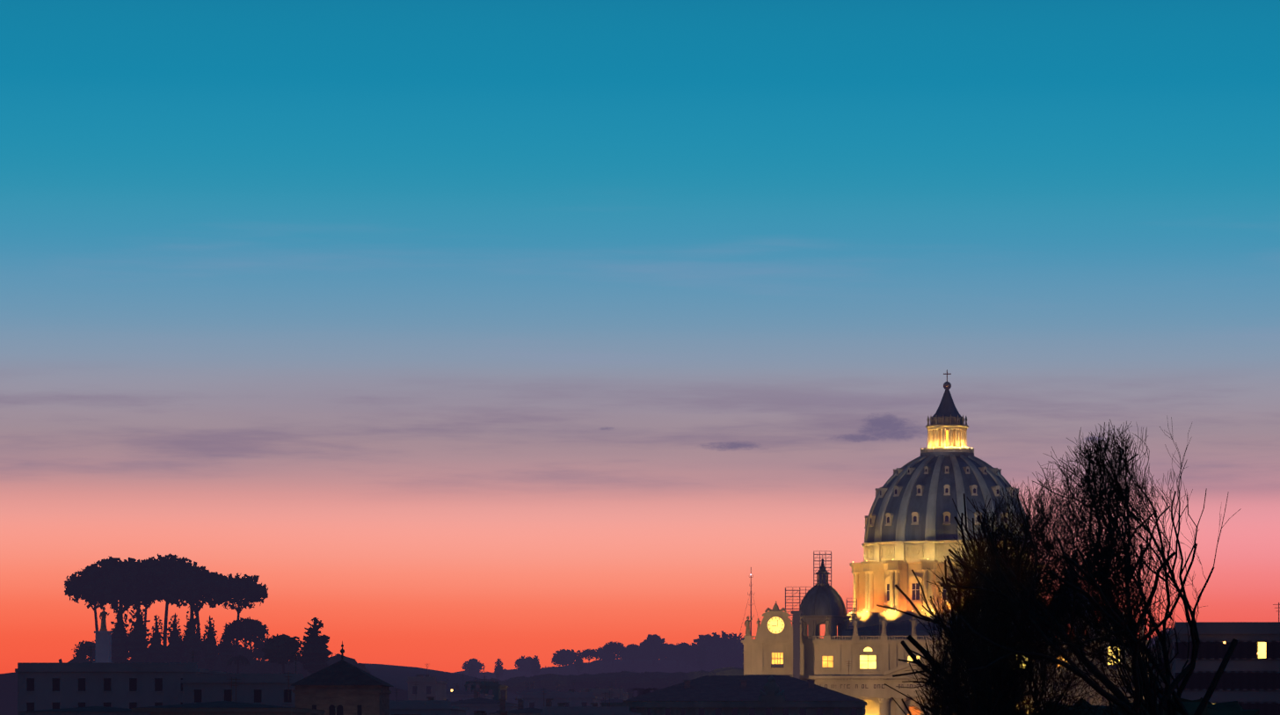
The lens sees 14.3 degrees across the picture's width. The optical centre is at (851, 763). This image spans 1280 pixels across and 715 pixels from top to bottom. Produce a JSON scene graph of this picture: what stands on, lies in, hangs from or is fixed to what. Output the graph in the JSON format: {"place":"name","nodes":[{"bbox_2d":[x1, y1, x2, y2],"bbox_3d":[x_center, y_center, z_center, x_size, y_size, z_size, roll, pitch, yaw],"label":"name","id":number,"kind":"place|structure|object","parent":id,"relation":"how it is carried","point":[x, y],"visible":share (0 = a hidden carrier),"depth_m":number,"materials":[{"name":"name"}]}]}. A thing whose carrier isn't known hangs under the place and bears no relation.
{"place":"outdoors","nodes":[
{"label":"outdoors","id":0,"kind":"place"},
{"bbox_2d":[94,606,112,661],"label":"monument statue","id":1,"kind":"object","parent":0,"point":[103,643],"visible":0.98,"depth_m":1249.64,"materials":[{"name":"white stone"}]},
{"bbox_2d":[0,660,517,714],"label":"hill","id":2,"kind":"structure","parent":0,"point":[396,676],"depth_m":1382.61,"materials":[{"name":"black"}]},
{"bbox_2d":[58,552,370,677],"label":"hill trees","id":3,"kind":"object","parent":2,"relation":"on","point":[172,579],"visible":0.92,"depth_m":1290.31,"materials":[{"name":"black plant"}]},
{"bbox_2d":[290,640,393,714],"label":"building","id":4,"kind":"structure","parent":0,"point":[342,687],"depth_m":698.59,"materials":[{"name":"paint"}]},
{"bbox_2d":[0,0,1279,673],"label":"sky","id":5,"kind":"structure","parent":0,"point":[486,331],"materials":[{"name":"blue"}]},
{"bbox_2d":[14,602,1279,714],"bbox_3d":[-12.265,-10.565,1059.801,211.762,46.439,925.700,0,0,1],"label":"city blocks","id":6,"kind":"structure","parent":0,"point":[1249,679],"depth_m":759.01,"materials":[{"name":"grey paint"}]},
{"bbox_2d":[621,660,866,714],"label":"roof","id":7,"kind":"structure","parent":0,"point":[746,694],"depth_m":997.78,"materials":[{"name":"grey paint"}]},
{"bbox_2d":[741,600,1148,714],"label":"church facade","id":8,"kind":"structure","parent":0,"point":[876,665],"depth_m":1451.01,"materials":[{"name":"beige stone"}]},
{"bbox_2d":[847,369,1043,628],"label":"dome","id":9,"kind":"structure","parent":8,"relation":"on","point":[911,523],"depth_m":1578.30,"materials":[{"name":"stone"}]},
{"bbox_2d":[800,558,1097,639],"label":"st peters domes","id":10,"kind":"structure","parent":8,"relation":"on","point":[818,605],"depth_m":1551.92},
{"label":"ground","id":11,"kind":"structure","parent":0,"visible":0},
{"bbox_2d":[737,551,857,678],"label":"scaffolding","id":12,"kind":"object","parent":11,"relation":"on","point":[796,622],"visible":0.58,"depth_m":1444.50,"materials":[{"name":"grey metal"}]},
{"bbox_2d":[454,628,1171,697],"bbox_3d":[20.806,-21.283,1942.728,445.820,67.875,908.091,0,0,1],"label":"hill trees","id":13,"kind":"object","parent":11,"relation":"on","point":[615,664],"visible":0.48,"depth_m":1940.64,"materials":[{"name":"black plant"}]},
{"bbox_2d":[842,614,1029,639],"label":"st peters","id":14,"kind":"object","parent":11,"relation":"on","point":[901,628],"visible":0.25,"depth_m":1473.81,"materials":[{"name":"beige stone"}]},
{"bbox_2d":[876,416,1241,714],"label":"bare tree branches","id":15,"kind":"object","parent":11,"relation":"on","point":[1000,687],"visible":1,"depth_m":116.58,"materials":[{"name":"black plant"}]},
{"bbox_2d":[1046,695,1259,714],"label":"holm oak crown","id":16,"kind":"object","parent":11,"relation":"on","point":[1226,708],"visible":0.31,"depth_m":294.40,"materials":[{"name":"plant"}]}
]}

